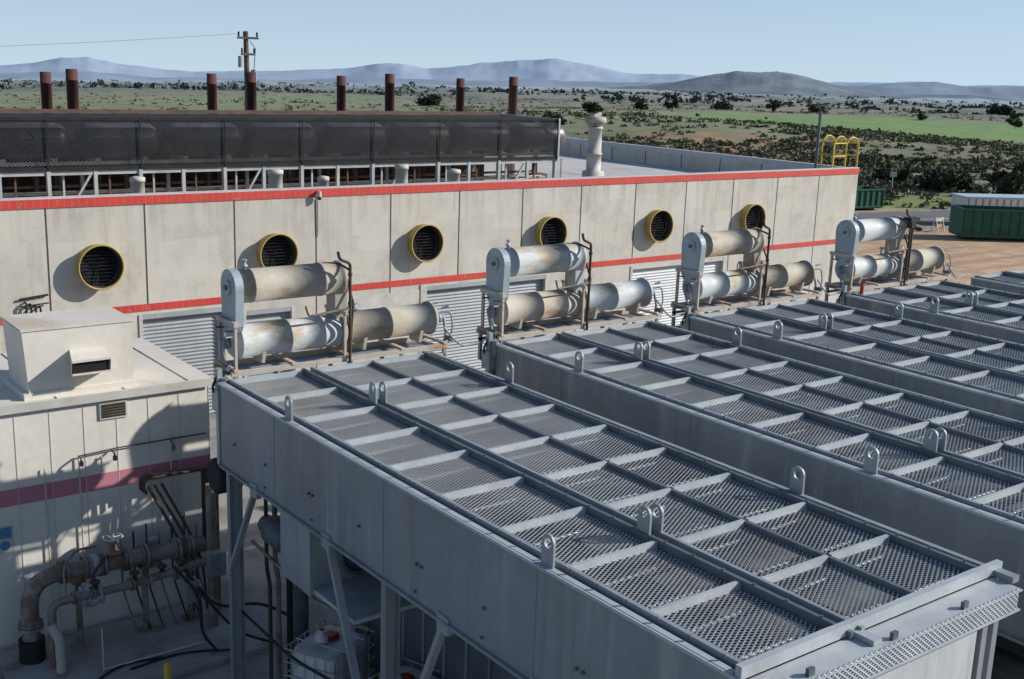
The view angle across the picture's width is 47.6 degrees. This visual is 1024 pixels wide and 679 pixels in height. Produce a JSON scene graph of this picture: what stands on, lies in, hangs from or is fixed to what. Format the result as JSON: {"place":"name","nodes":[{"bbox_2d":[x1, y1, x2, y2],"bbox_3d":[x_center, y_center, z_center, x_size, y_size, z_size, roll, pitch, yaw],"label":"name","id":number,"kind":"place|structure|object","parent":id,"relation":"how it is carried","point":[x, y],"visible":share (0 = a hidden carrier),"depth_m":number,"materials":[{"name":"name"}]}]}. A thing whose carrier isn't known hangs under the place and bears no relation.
{"place":"outdoors","nodes":[
{"label":"outdoors","id":0,"kind":"place"},
{"bbox_2d":[129,176,144,192],"bbox_3d":[-10.750,-4.012,33.393,0.591,1.350,0.600,-8,16,-36],"label":"roof vent","id":1,"kind":"object","parent":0,"point":[137,184],"visible":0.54,"depth_m":33.14,"materials":[{"name":"white metal"}]},
{"bbox_2d":[267,169,282,187],"bbox_3d":[-7.313,-4.537,35.924,0.650,1.450,0.660,-8,16,-36],"label":"roof vent","id":2,"kind":"object","parent":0,"point":[275,178],"visible":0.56,"depth_m":35.66,"materials":[{"name":"white metal"}]},
{"bbox_2d":[0,109,565,197],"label":"rooftop silencer bank","id":3,"kind":"structure","parent":0,"point":[56,152],"depth_m":37.04,"materials":[{"name":"black paint"}]},
{"bbox_2d":[317,176,328,185],"bbox_3d":[-6.000,-4.598,36.928,0.502,1.200,0.510,-8,16,-36],"label":"roof vent","id":4,"kind":"object","parent":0,"point":[323,180],"visible":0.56,"depth_m":36.69,"materials":[{"name":"white metal"}]},
{"bbox_2d":[394,164,408,183],"bbox_3d":[-3.678,-5.065,38.609,0.620,1.500,0.630,-8,16,-36],"label":"roof vent","id":5,"kind":"object","parent":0,"point":[401,173],"visible":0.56,"depth_m":38.35,"materials":[{"name":"white metal"}]},
{"bbox_2d":[447,169,460,181],"bbox_3d":[-2.003,-5.201,39.873,0.620,1.300,0.630,-8,16,-36],"label":"roof vent","id":6,"kind":"object","parent":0,"point":[453,175],"visible":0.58,"depth_m":39.60,"materials":[{"name":"white metal"}]},
{"bbox_2d":[0,78,1023,678],"bbox_3d":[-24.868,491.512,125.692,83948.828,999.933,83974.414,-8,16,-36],"label":"ground","id":7,"kind":"structure","parent":0,"point":[976,256],"depth_m":284.66,"materials":[{"name":"green plant"}]},
{"bbox_2d":[0,386,209,650],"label":"walls","id":8,"kind":"structure","parent":7,"relation":"on","point":[32,439],"depth_m":21.33,"materials":[{"name":"white paint"}]},
{"bbox_2d":[0,524,14,553],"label":"safety sign","id":9,"kind":"object","parent":8,"relation":"attached to","point":[6,539],"visible":1,"depth_m":20.48,"materials":[{"name":"white plastic"}]},
{"bbox_2d":[0,338,213,415],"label":"roof","id":10,"kind":"structure","parent":8,"relation":"on","point":[157,370],"depth_m":21.83,"materials":[{"name":"paint"}]},
{"bbox_2d":[0,306,137,400],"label":"hvac hood","id":11,"kind":"object","parent":10,"relation":"on","point":[52,354],"visible":1,"depth_m":20.70,"materials":[{"name":"white paint"}]},
{"bbox_2d":[13,386,209,632],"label":"panel seams","id":12,"kind":"object","parent":8,"relation":"attached to","point":[87,490],"visible":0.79,"depth_m":21.39,"materials":[{"name":"grey metal"}]},
{"bbox_2d":[99,399,126,419],"bbox_3d":[-7.260,1.283,21.162,0.500,0.320,0.057,-8,16,-36],"label":"louvre vent","id":13,"kind":"object","parent":8,"relation":"attached to","point":[113,409],"visible":1,"depth_m":21.15,"materials":[{"name":"grey metal"}]},
{"bbox_2d":[43,433,205,598],"bbox_3d":[-7.085,3.256,21.673,3.013,2.700,0.205,-8,16,-36],"label":"wall conduit","id":14,"kind":"object","parent":8,"relation":"attached to","point":[81,462],"depth_m":21.18,"materials":[{"name":"grey metal"}]},
{"bbox_2d":[0,600,265,678],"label":"equipment pad","id":15,"kind":"object","parent":7,"relation":"on","point":[123,641],"visible":0.62,"depth_m":20.83,"materials":[{"name":"concrete"}]},
{"bbox_2d":[17,466,286,678],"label":"process piping","id":16,"kind":"object","parent":15,"relation":"on","point":[149,553],"visible":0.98,"depth_m":20.89,"materials":[{"name":"metal"}]},
{"bbox_2d":[164,662,170,678],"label":"yellow bollard","id":17,"kind":"object","parent":7,"relation":"on","point":[167,670],"visible":1,"depth_m":19.64,"materials":[{"name":"metal"}]},
{"bbox_2d":[237,31,258,109],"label":"utility pole","id":18,"kind":"object","parent":7,"relation":"on","point":[245,38],"visible":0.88,"depth_m":62.35,"materials":[{"name":"brown wood"}]},
{"bbox_2d":[13,33,237,45],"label":"power line","id":19,"kind":"object","parent":18,"relation":"attached to","point":[120,40],"visible":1,"depth_m":58.37,"materials":[{"name":"grey metal"}]},
{"bbox_2d":[283,618,374,678],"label":"ibc tote","id":20,"kind":"object","parent":7,"relation":"on","point":[322,650],"visible":0.88,"depth_m":19.09,"materials":[{"name":"plastic"}]},
{"bbox_2d":[369,657,440,678],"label":"ibc tote","id":21,"kind":"object","parent":7,"relation":"on","point":[407,672],"visible":0.57,"depth_m":18.39,"materials":[{"name":"plastic"}]},
{"bbox_2d":[0,174,857,378],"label":"front wall","id":22,"kind":"structure","parent":7,"relation":"on","point":[190,250],"depth_m":37.23,"materials":[{"name":"concrete"}]},
{"bbox_2d":[19,294,48,313],"bbox_3d":[-12.776,-0.823,31.104,0.756,0.750,0.158,-8,16,-36],"label":"wall conduit","id":23,"kind":"object","parent":22,"relation":"attached to","point":[26,306],"depth_m":31.02,"materials":[{"name":"grey metal"}]},
{"bbox_2d":[75,244,124,289],"bbox_3d":[-11.304,-1.999,31.846,1.260,1.260,0.340,-8,16,-36],"label":"wall exhaust fan","id":24,"kind":"object","parent":22,"relation":"attached to","point":[96,266],"depth_m":31.93,"materials":[{"name":"black paint"}]},
{"bbox_2d":[256,233,297,266],"bbox_3d":[-7.078,-2.585,34.974,1.260,1.260,0.340,-8,16,-36],"label":"wall exhaust fan","id":25,"kind":"object","parent":22,"relation":"attached to","point":[273,249],"depth_m":35.04,"materials":[{"name":"black paint"}]},
{"bbox_2d":[317,191,321,236],"bbox_3d":[-5.927,-3.842,35.618,0.140,1.430,0.220,-8,16,-36],"label":"security camera","id":26,"kind":"object","parent":22,"relation":"attached to","point":[319,195],"visible":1,"depth_m":35.45,"materials":[{"name":"white plastic"}]},
{"bbox_2d":[407,224,443,262],"bbox_3d":[-2.852,-3.171,38.102,1.260,1.260,0.340,-8,16,-36],"label":"wall exhaust fan","id":27,"kind":"object","parent":22,"relation":"attached to","point":[422,240],"depth_m":38.19,"materials":[{"name":"black paint"}]},
{"bbox_2d":[0,167,858,200],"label":"parapet coping","id":28,"kind":"object","parent":22,"relation":"on","point":[208,191],"visible":1,"depth_m":36.74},
{"bbox_2d":[0,168,859,324],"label":"painted band","id":29,"kind":"object","parent":22,"relation":"attached to","point":[100,201],"visible":0.72,"depth_m":37.54,"materials":[{"name":"red paint"}]},
{"bbox_2d":[44,175,819,367],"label":"panel joints","id":30,"kind":"object","parent":22,"relation":"attached to","point":[390,235],"visible":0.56,"depth_m":37.27,"materials":[{"name":"grey metal"}]},
{"bbox_2d":[139,257,770,413],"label":"rollup doors","id":31,"kind":"structure","parent":22,"relation":"attached to","point":[189,337],"depth_m":39.20,"materials":[{"name":"grey metal"}]},
{"bbox_2d":[534,216,566,244],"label":"wall exhaust fan","id":32,"kind":"object","parent":22,"relation":"attached to","point":[547,230],"depth_m":41.30,"materials":[{"name":"black paint"}]},
{"bbox_2d":[644,210,673,242],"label":"wall exhaust fan","id":33,"kind":"object","parent":22,"relation":"attached to","point":[655,225],"depth_m":44.45,"materials":[{"name":"black paint"}]},
{"bbox_2d":[739,204,765,229],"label":"wall exhaust fan","id":34,"kind":"object","parent":22,"relation":"attached to","point":[750,216],"depth_m":47.56,"materials":[{"name":"black paint"}]},
{"bbox_2d":[415,93,442,105],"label":"tree","id":35,"kind":"object","parent":7,"relation":"on","point":[432,99],"visible":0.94,"depth_m":418.55,"materials":[{"name":"green plant"}]},
{"bbox_2d":[0,87,1023,208],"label":"scrub bushes","id":36,"kind":"object","parent":7,"relation":"on","point":[982,163],"visible":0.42,"depth_m":162.54,"materials":[{"name":"green plant"}]},
{"bbox_2d":[0,78,1023,115],"bbox_3d":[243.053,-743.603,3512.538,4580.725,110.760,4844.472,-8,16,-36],"label":"distant tree belt","id":37,"kind":"object","parent":7,"relation":"on","point":[619,96],"visible":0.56,"depth_m":999.44,"materials":[{"name":"green plant"}]},
{"bbox_2d":[541,112,566,124],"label":"shrub","id":38,"kind":"object","parent":7,"relation":"on","point":[549,115],"visible":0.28,"depth_m":176.17,"materials":[{"name":"green plant"}]},
{"bbox_2d":[581,102,603,112],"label":"tree","id":39,"kind":"object","parent":7,"relation":"on","point":[589,107],"visible":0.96,"depth_m":322.53,"materials":[{"name":"green plant"}]},
{"bbox_2d":[207,352,1022,678],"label":"cooling unit","id":40,"kind":"object","parent":7,"relation":"on","point":[447,518],"visible":1,"depth_m":13.87,"materials":[{"name":"metal"}]},
{"bbox_2d":[212,251,483,463],"bbox_3d":[-2.800,0.287,20.213,5.320,3.839,0.920,-8,16,-36],"label":"exhaust silencer","id":41,"kind":"object","parent":40,"relation":"on","point":[340,327],"visible":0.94,"depth_m":19.41,"materials":[{"name":"metal"}]},
{"bbox_2d":[633,101,648,109],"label":"tree","id":42,"kind":"object","parent":7,"relation":"on","point":[641,105],"visible":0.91,"depth_m":544.88,"materials":[{"name":"green plant"}]},
{"bbox_2d":[662,91,679,111],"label":"tree","id":43,"kind":"object","parent":7,"relation":"on","point":[675,100],"visible":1,"depth_m":455.68,"materials":[{"name":"green plant"}]},
{"bbox_2d":[710,100,732,109],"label":"tree","id":44,"kind":"object","parent":7,"relation":"on","point":[724,105],"visible":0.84,"depth_m":613.72,"materials":[{"name":"green plant"}]},
{"bbox_2d":[495,321,1023,645],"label":"cooling unit","id":45,"kind":"object","parent":7,"relation":"on","point":[943,473],"visible":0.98,"depth_m":17.64,"materials":[{"name":"metal"}]},
{"bbox_2d":[476,233,684,374],"bbox_3d":[1.442,-0.301,23.352,5.320,3.839,0.920,-8,16,-36],"label":"exhaust silencer","id":46,"kind":"object","parent":45,"relation":"on","point":[578,299],"visible":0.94,"depth_m":22.49,"materials":[{"name":"metal"}]},
{"bbox_2d":[766,99,781,112],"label":"tree","id":47,"kind":"object","parent":7,"relation":"on","point":[775,105],"visible":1,"depth_m":496.99,"materials":[{"name":"green plant"}]},
{"bbox_2d":[808,103,830,112],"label":"tree","id":48,"kind":"object","parent":7,"relation":"on","point":[812,108],"visible":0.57,"depth_m":644.34,"materials":[{"name":"green plant"}]},
{"bbox_2d":[819,135,858,167],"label":"roof access ladder","id":49,"kind":"object","parent":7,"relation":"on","point":[835,141],"visible":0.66,"depth_m":51.48,"materials":[{"name":"yellow metal"}]},
{"bbox_2d":[689,298,1023,657],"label":"cooling unit","id":50,"kind":"object","parent":7,"relation":"on","point":[974,371],"visible":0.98,"depth_m":22.55,"materials":[{"name":"metal"}]},
{"bbox_2d":[671,220,840,330],"bbox_3d":[5.596,-0.877,26.427,5.320,3.839,0.920,-8,16,-36],"label":"exhaust silencer","id":51,"kind":"object","parent":50,"relation":"on","point":[755,278],"visible":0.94,"depth_m":25.56,"materials":[{"name":"metal"}]},
{"bbox_2d":[855,186,885,209],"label":"dumpster","id":52,"kind":"object","parent":7,"relation":"on","point":[870,197],"visible":0.37,"depth_m":95.27,"materials":[{"name":"green metal"}]},
{"bbox_2d":[872,163,914,182],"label":"shrub","id":53,"kind":"object","parent":7,"relation":"on","point":[883,171],"visible":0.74,"depth_m":120.47,"materials":[{"name":"green plant"}]},
{"bbox_2d":[890,172,896,187],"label":"site sign","id":54,"kind":"object","parent":7,"relation":"on","point":[893,174],"visible":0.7,"depth_m":113.28,"materials":[{"name":"white metal"}]},
{"bbox_2d":[917,112,926,119],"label":"tree","id":55,"kind":"object","parent":7,"relation":"on","point":[920,116],"visible":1,"depth_m":444.69,"materials":[{"name":"green plant"}]},
{"bbox_2d":[845,280,1023,343],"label":"cooling unit","id":56,"kind":"object","parent":7,"relation":"on","point":[989,312],"visible":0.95,"depth_m":26.83,"materials":[{"name":"metal"}]},
{"bbox_2d":[860,282,866,294],"bbox_3d":[8.425,-1.217,27.875,0.178,0.326,0.090,-8,16,-36],"label":"red valve","id":57,"kind":"object","parent":56,"relation":"attached to","point":[862,287],"visible":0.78,"depth_m":27.83,"materials":[{"name":"red metal"}]},
{"bbox_2d":[824,209,965,305],"bbox_3d":[9.790,-1.458,29.531,5.320,3.839,0.920,-8,16,-36],"label":"exhaust silencer","id":58,"kind":"object","parent":56,"relation":"on","point":[852,270],"visible":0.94,"depth_m":28.62,"materials":[{"name":"metal"}]},
{"bbox_2d":[904,216,922,285],"bbox_3d":[9.996,-2.172,29.169,0.544,1.800,0.300,-8,16,-36],"label":"flood light","id":59,"kind":"object","parent":58,"relation":"on","point":[915,226],"visible":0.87,"depth_m":29.02,"materials":[{"name":"black metal"}]},
{"bbox_2d":[931,217,944,231],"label":"barricade","id":60,"kind":"object","parent":7,"relation":"on","point":[939,224],"visible":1,"depth_m":83.65,"materials":[{"name":"white plastic"}]},
{"bbox_2d":[870,168,1014,184],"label":"wire fence","id":61,"kind":"object","parent":7,"relation":"on","point":[953,171],"visible":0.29,"depth_m":120.31,"materials":[{"name":"grey metal"}]},
{"bbox_2d":[912,165,974,192],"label":"shrub","id":62,"kind":"object","parent":7,"relation":"on","point":[942,179],"visible":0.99,"depth_m":113.29,"materials":[{"name":"green plant"}]},
{"bbox_2d":[948,204,1023,238],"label":"dumpster","id":63,"kind":"object","parent":7,"relation":"on","point":[982,221],"visible":1,"depth_m":79.56,"materials":[{"name":"green metal"}]},
{"bbox_2d":[949,193,1023,219],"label":"storage container","id":64,"kind":"object","parent":7,"relation":"on","point":[1017,200],"visible":0.4,"depth_m":87.18,"materials":[{"name":"white metal"}]},
{"bbox_2d":[970,269,1023,294],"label":"cooling unit","id":65,"kind":"object","parent":7,"relation":"on","point":[1010,281],"visible":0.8,"depth_m":30.56,"materials":[{"name":"metal"}]},
{"bbox_2d":[985,102,1015,115],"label":"tree","id":66,"kind":"object","parent":7,"relation":"on","point":[996,109],"visible":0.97,"depth_m":630.90,"materials":[{"name":"green plant"}]},
{"bbox_2d":[985,167,1023,194],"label":"shrub","id":67,"kind":"object","parent":7,"relation":"on","point":[1010,183],"visible":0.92,"depth_m":106.79,"materials":[{"name":"green plant"}]},
{"bbox_2d":[1005,112,1023,128],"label":"tree","id":68,"kind":"object","parent":7,"relation":"on","point":[1016,122],"visible":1,"depth_m":387.97,"materials":[{"name":"green plant"}]},
{"bbox_2d":[1010,162,1023,176],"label":"shrub","id":69,"kind":"object","parent":7,"relation":"on","point":[1018,167],"visible":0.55,"depth_m":121.00,"materials":[{"name":"green plant"}]},
{"bbox_2d":[0,57,1023,86],"bbox_3d":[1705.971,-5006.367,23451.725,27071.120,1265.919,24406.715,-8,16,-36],"label":"mountain range","id":70,"kind":"structure","parent":0,"point":[555,69],"depth_m":23885.06,"materials":[{"name":"blue stone"}]},
{"bbox_2d":[0,71,1023,99],"bbox_3d":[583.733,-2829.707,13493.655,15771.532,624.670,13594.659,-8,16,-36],"label":"mountain range","id":71,"kind":"structure","parent":0,"point":[940,88],"depth_m":13664.17,"materials":[{"name":"blue stone"}]},
{"bbox_2d":[0,0,1023,85],"label":"sky","id":72,"kind":"structure","parent":0,"point":[956,42],"materials":[{"name":"blue"}]},
{"bbox_2d":[538,137,841,171],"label":"end walls","id":73,"kind":"structure","parent":0,"point":[687,159],"depth_m":59.50,"materials":[{"name":"concrete"}]},
{"bbox_2d":[484,153,706,179],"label":"roof","id":74,"kind":"structure","parent":73,"relation":"on","point":[573,165],"depth_m":57.92,"materials":[{"name":"metal"}]},
{"bbox_2d":[40,72,52,108],"bbox_3d":[-14.569,-6.308,36.550,0.455,4.120,0.462,-8,16,-36],"label":"exhaust stack","id":75,"kind":"object","parent":74,"relation":"on","point":[46,90],"visible":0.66,"depth_m":36.09,"materials":[{"name":"brown metal"}]},
{"bbox_2d":[65,69,78,108],"bbox_3d":[-13.928,-6.450,37.011,0.496,4.230,0.504,-8,16,-36],"label":"exhaust stack","id":76,"kind":"object","parent":74,"relation":"on","point":[72,91],"visible":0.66,"depth_m":36.54,"materials":[{"name":"brown metal"}]},
{"bbox_2d":[207,73,216,109],"bbox_3d":[-10.230,-6.949,39.752,0.455,4.200,0.462,-8,16,-36],"label":"exhaust stack","id":77,"kind":"object","parent":74,"relation":"on","point":[211,91],"visible":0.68,"depth_m":39.30,"materials":[{"name":"brown metal"}]},
{"bbox_2d":[245,72,256,109],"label":"exhaust stack","id":78,"kind":"object","parent":74,"relation":"on","point":[251,95],"visible":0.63,"depth_m":40.11,"materials":[{"name":"brown metal"}]},
{"bbox_2d":[337,76,345,114],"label":"exhaust stack","id":79,"kind":"object","parent":74,"relation":"on","point":[341,93],"visible":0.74,"depth_m":42.21,"materials":[{"name":"brown metal"}]},
{"bbox_2d":[385,74,394,110],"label":"exhaust stack","id":80,"kind":"object","parent":74,"relation":"on","point":[389,90],"visible":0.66,"depth_m":43.39,"materials":[{"name":"brown metal"}]},
{"bbox_2d":[456,78,464,111],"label":"exhaust stack","id":81,"kind":"object","parent":74,"relation":"on","point":[460,88],"visible":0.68,"depth_m":45.31,"materials":[{"name":"brown metal"}]},
{"bbox_2d":[507,77,517,174],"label":"exhaust stack","id":82,"kind":"object","parent":74,"relation":"on","point":[512,97],"visible":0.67,"depth_m":46.85,"materials":[{"name":"brown metal"}]},
{"bbox_2d":[582,112,606,176],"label":"tall roof vent","id":83,"kind":"object","parent":74,"relation":"on","point":[596,121],"visible":0.83,"depth_m":45.55,"materials":[{"name":"white metal"}]},
{"bbox_2d":[606,71,1023,100],"bbox_3d":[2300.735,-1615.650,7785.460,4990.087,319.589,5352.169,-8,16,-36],"label":"hill","id":84,"kind":"structure","parent":0,"point":[770,83],"depth_m":7333.63,"materials":[{"name":"stone"}]},
{"bbox_2d":[814,105,828,167],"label":"roof light pole","id":85,"kind":"object","parent":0,"point":[822,108],"visible":0.74,"depth_m":51.38,"materials":[{"name":"grey metal"}]},
{"bbox_2d":[854,209,949,229],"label":"road","id":86,"kind":"structure","parent":0,"point":[927,219],"depth_m":92.88,"materials":[{"name":"grey asphalt"}]}
]}

